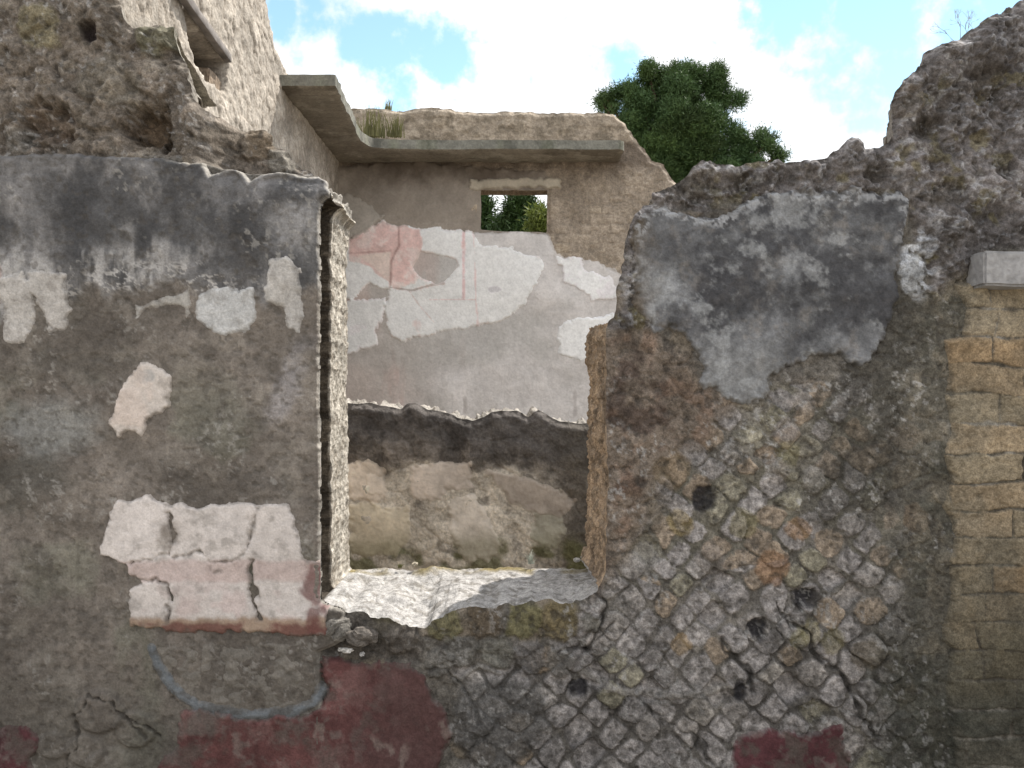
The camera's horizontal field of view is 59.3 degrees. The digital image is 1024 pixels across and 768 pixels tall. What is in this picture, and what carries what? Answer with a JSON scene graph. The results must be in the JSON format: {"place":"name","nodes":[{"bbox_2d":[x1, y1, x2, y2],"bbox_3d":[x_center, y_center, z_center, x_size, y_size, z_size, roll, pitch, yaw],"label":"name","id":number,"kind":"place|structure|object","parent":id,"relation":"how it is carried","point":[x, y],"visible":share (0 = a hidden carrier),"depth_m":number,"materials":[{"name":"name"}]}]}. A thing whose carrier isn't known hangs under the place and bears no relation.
{"place":"outdoors","nodes":[
{"label":"outdoors","id":0,"kind":"place"},
{"bbox_2d":[346,398,589,570],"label":"wall","id":1,"kind":"structure","parent":0,"point":[492,488],"depth_m":4.20,"materials":[{"name":"beige stone"}]},
{"bbox_2d":[266,0,1019,215],"label":"sky","id":2,"kind":"structure","parent":0,"point":[825,74],"materials":[{"name":"white"}]},
{"bbox_3d":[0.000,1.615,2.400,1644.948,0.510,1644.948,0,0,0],"label":"ground","id":3,"kind":"structure","parent":0,"visible":0},
{"bbox_2d":[118,0,338,193],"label":"side wall","id":4,"kind":"structure","parent":3,"relation":"on","point":[231,53],"depth_m":4.16,"materials":[{"name":"beige stone"}]},
{"bbox_2d":[481,195,499,229],"bbox_3d":[-0.791,-1.390,19.916,1.230,6.197,1.174,0,0,0],"label":"leafy tree","id":5,"kind":"object","parent":3,"relation":"on","point":[487,203],"visible":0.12,"depth_m":19.79,"materials":[{"name":"green plant"}]},
{"bbox_2d":[338,107,675,421],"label":"back wall","id":6,"kind":"structure","parent":3,"relation":"on","point":[452,306],"depth_m":6.49,"materials":[{"name":"grey paint"}]},
{"bbox_2d":[385,99,392,109],"bbox_3d":[-0.909,-2.065,6.646,0.055,0.081,0.046,0,0,-28],"label":"grass tuft","id":7,"kind":"object","parent":6,"relation":"on","point":[387,106],"visible":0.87,"depth_m":6.65,"materials":[{"name":"green plant"}]},
{"bbox_2d":[279,74,623,162],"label":"roof slab","id":8,"kind":"structure","parent":6,"relation":"on","point":[320,103],"depth_m":6.16,"materials":[{"name":"concrete"}]},
{"bbox_2d":[358,104,386,137],"bbox_3d":[-0.970,-1.825,6.248,0.203,0.219,0.114,0,0,0],"label":"grass tuft","id":9,"kind":"object","parent":8,"relation":"on","point":[370,130],"visible":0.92,"depth_m":6.24,"materials":[{"name":"green plant"}]},
{"bbox_2d":[377,111,404,137],"bbox_3d":[-0.852,-1.816,6.292,0.211,0.174,0.118,0,0,0],"label":"grass tuft","id":10,"kind":"object","parent":8,"relation":"on","point":[395,133],"visible":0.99,"depth_m":6.29,"materials":[{"name":"green plant"}]},
{"bbox_2d":[0,0,1023,767],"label":"ruined wall","id":11,"kind":"structure","parent":3,"relation":"on","point":[804,524],"depth_m":2.38,"materials":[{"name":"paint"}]},
{"bbox_2d":[326,617,351,641],"bbox_3d":[-0.461,0.650,2.391,0.082,0.063,0.056,0,0,-43],"label":"loose stone","id":12,"kind":"object","parent":11,"relation":"on","point":[337,629],"visible":0.91,"depth_m":2.37,"materials":[{"name":"grey stone"}]},
{"bbox_2d":[338,647,353,652],"bbox_3d":[-0.438,0.702,2.374,0.049,0.013,0.021,0,0,19],"label":"loose stone","id":13,"kind":"object","parent":11,"relation":"on","point":[345,650],"visible":1,"depth_m":2.37,"materials":[{"name":"white stone"}]},
{"bbox_2d":[345,626,378,646],"bbox_3d":[-0.398,0.669,2.390,0.090,0.054,0.053,0,0,-12],"label":"loose stone","id":14,"kind":"object","parent":11,"relation":"on","point":[361,636],"visible":1,"depth_m":2.37,"materials":[{"name":"grey stone"}]},
{"bbox_2d":[519,552,535,563],"bbox_3d":[0.057,0.541,2.802,0.060,0.038,0.050,0,0,-39],"label":"sill weed","id":15,"kind":"object","parent":11,"relation":"on","point":[530,559],"visible":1,"depth_m":2.80,"materials":[{"name":"green plant"}]},
{"bbox_2d":[930,9,980,40],"bbox_3d":[1.298,-1.031,2.598,0.174,0.100,0.086,0,0,0],"label":"bare shrub","id":16,"kind":"object","parent":11,"relation":"on","point":[958,23],"visible":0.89,"depth_m":2.59,"materials":[{"name":"grey plant"}]},
{"bbox_2d":[486,195,546,231],"bbox_3d":[0.200,-1.200,17.844,1.866,5.818,1.346,0,0,0],"label":"leafy tree","id":17,"kind":"object","parent":3,"relation":"on","point":[509,216],"visible":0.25,"depth_m":17.72,"materials":[{"name":"green plant"}]},
{"bbox_2d":[519,197,546,232],"bbox_3d":[0.596,-0.834,15.982,1.160,5.084,0.954,0,0,17],"label":"leafy tree","id":18,"kind":"object","parent":3,"relation":"on","point":[536,221],"visible":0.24,"depth_m":15.84,"materials":[{"name":"green plant"}]},
{"bbox_2d":[586,55,792,182],"bbox_3d":[4.723,-3.561,23.709,5.545,10.543,2.320,0,0,0],"label":"pine tree","id":19,"kind":"object","parent":3,"relation":"on","point":[678,123],"visible":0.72,"depth_m":23.44,"materials":[{"name":"green plant"}]}
]}

